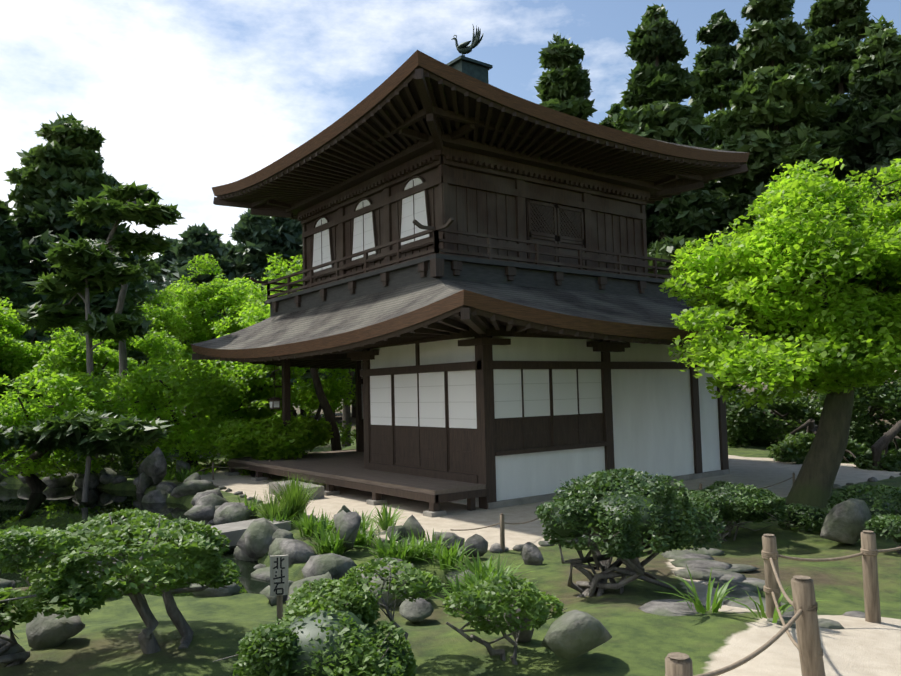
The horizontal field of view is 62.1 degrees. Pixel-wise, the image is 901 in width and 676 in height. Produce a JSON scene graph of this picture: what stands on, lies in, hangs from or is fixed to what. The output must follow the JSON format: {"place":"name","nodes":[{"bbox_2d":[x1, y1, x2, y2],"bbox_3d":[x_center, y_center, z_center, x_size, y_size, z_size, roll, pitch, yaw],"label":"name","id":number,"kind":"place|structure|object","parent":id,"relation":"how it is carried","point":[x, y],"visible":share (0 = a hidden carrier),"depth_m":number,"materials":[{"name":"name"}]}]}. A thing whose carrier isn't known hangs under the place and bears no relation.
{"place":"outdoors","nodes":[
{"label":"outdoors","id":0,"kind":"place"},
{"bbox_2d":[0,484,451,599],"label":"water","id":1,"kind":"structure","parent":0,"point":[61,508],"depth_m":14.27,"materials":[{"name":"black liquid"}]},
{"bbox_2d":[133,208,355,417],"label":"trees","id":2,"kind":"object","parent":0,"point":[261,238],"depth_m":50.78,"materials":[{"name":"green plant"}]},
{"bbox_2d":[0,430,900,675],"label":"terrain","id":3,"kind":"structure","parent":0,"point":[104,642],"depth_m":6.24,"materials":[{"name":"green plant"}]},
{"bbox_2d":[0,445,152,472],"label":"shrubs","id":4,"kind":"object","parent":3,"relation":"on","point":[127,463],"depth_m":18.81,"materials":[{"name":"green plant"}]},
{"bbox_2d":[11,181,184,501],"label":"pines","id":5,"kind":"object","parent":3,"relation":"on","point":[83,433],"depth_m":18.03,"materials":[{"name":"green plant"}]},
{"bbox_2d":[0,252,355,492],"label":"leafy trees","id":6,"kind":"object","parent":3,"relation":"on","point":[206,395],"depth_m":20.02,"materials":[{"name":"green plant"}]},
{"bbox_2d":[198,518,290,547],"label":"stone bridge","id":7,"kind":"structure","parent":3,"relation":"on","point":[234,531],"depth_m":10.41,"materials":[{"name":"grey stone"}]},
{"bbox_2d":[270,555,288,624],"bbox_3d":[-1.192,1.852,5.219,0.124,0.664,0.062,-1,-4,-9],"label":"sign","id":8,"kind":"object","parent":3,"relation":"on","point":[279,583],"visible":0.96,"depth_m":5.21,"materials":[{"name":"grey wood"}]},
{"bbox_2d":[0,508,566,675],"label":"shrubs","id":9,"kind":"object","parent":3,"relation":"on","point":[196,557],"depth_m":4.52,"materials":[{"name":"green plant"}]},
{"bbox_2d":[251,474,324,523],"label":"grass","id":10,"kind":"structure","parent":3,"relation":"on","point":[293,498],"depth_m":11.24,"materials":[{"name":"green plant"}]},
{"bbox_2d":[299,368,341,452],"bbox_3d":[-4.101,1.895,22.282,1.725,3.726,0.793,-4,-5,29],"label":"tree trunk","id":11,"kind":"object","parent":3,"relation":"on","point":[325,406],"visible":0.67,"depth_m":21.94,"materials":[{"name":"brown plant"}]},
{"bbox_2d":[0,447,900,659],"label":"rocks","id":12,"kind":"object","parent":3,"relation":"on","point":[572,634],"visible":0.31,"depth_m":8.45,"materials":[{"name":"grey stone"}]},
{"bbox_2d":[0,446,900,675],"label":"shrub","id":13,"kind":"object","parent":3,"relation":"on","point":[308,624],"visible":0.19,"depth_m":4.78,"materials":[{"name":"green plant"}]},
{"bbox_2d":[191,50,749,516],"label":"temple pavilion","id":14,"kind":"structure","parent":3,"relation":"on","point":[481,304],"depth_m":14.62,"materials":[{"name":"brown wood"}]},
{"bbox_2d":[267,361,281,408],"bbox_3d":[-4.420,1.085,18.816,0.280,1.398,0.280,2,-5,-37],"label":"lantern","id":15,"kind":"object","parent":14,"relation":"attached to","point":[274,402],"visible":0.9,"depth_m":18.71,"materials":[{"name":"white paper"}]},
{"bbox_2d":[451,25,482,55],"bbox_3d":[0.399,-7.362,18.806,0.880,1.021,0.355,-5,-5,37],"label":"bird statue","id":16,"kind":"object","parent":14,"relation":"on","point":[463,48],"visible":0.92,"depth_m":18.71,"materials":[{"name":"teal metal"}]},
{"bbox_2d":[164,463,822,622],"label":"grass clumps","id":17,"kind":"object","parent":3,"relation":"on","point":[330,542],"visible":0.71,"depth_m":8.48,"materials":[{"name":"green plant"}]},
{"bbox_2d":[212,460,880,675],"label":"posts","id":18,"kind":"object","parent":3,"relation":"on","point":[807,631],"visible":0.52,"depth_m":3.85,"materials":[{"name":"brown wood"}]},
{"bbox_2d":[174,466,900,675],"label":"ropes","id":19,"kind":"object","parent":18,"relation":"attached to","point":[771,556],"visible":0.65,"depth_m":5.04,"materials":[{"name":"beige fabric"}]},
{"bbox_2d":[534,467,900,596],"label":"shrubs","id":20,"kind":"object","parent":3,"relation":"on","point":[577,494],"depth_m":6.72,"materials":[{"name":"green plant"}]},
{"bbox_2d":[658,157,900,507],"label":"tree","id":21,"kind":"object","parent":3,"relation":"on","point":[819,202],"depth_m":10.75,"materials":[{"name":"green plant"}]},
{"bbox_2d":[0,0,900,428],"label":"conifers","id":22,"kind":"object","parent":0,"point":[854,126],"depth_m":28.97,"materials":[{"name":"green plant"}]},
{"bbox_2d":[0,0,900,386],"label":"sky","id":23,"kind":"structure","parent":0,"point":[188,98],"materials":[{"name":"white"}]},
{"bbox_2d":[156,383,899,441],"bbox_3d":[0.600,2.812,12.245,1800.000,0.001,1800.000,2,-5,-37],"label":"ground","id":24,"kind":"structure","parent":0,"point":[338,417],"depth_m":68.53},
{"bbox_2d":[0,373,900,471],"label":"shrubs","id":25,"kind":"object","parent":24,"relation":"on","point":[744,427],"depth_m":20.75,"materials":[{"name":"green plant"}]}
]}

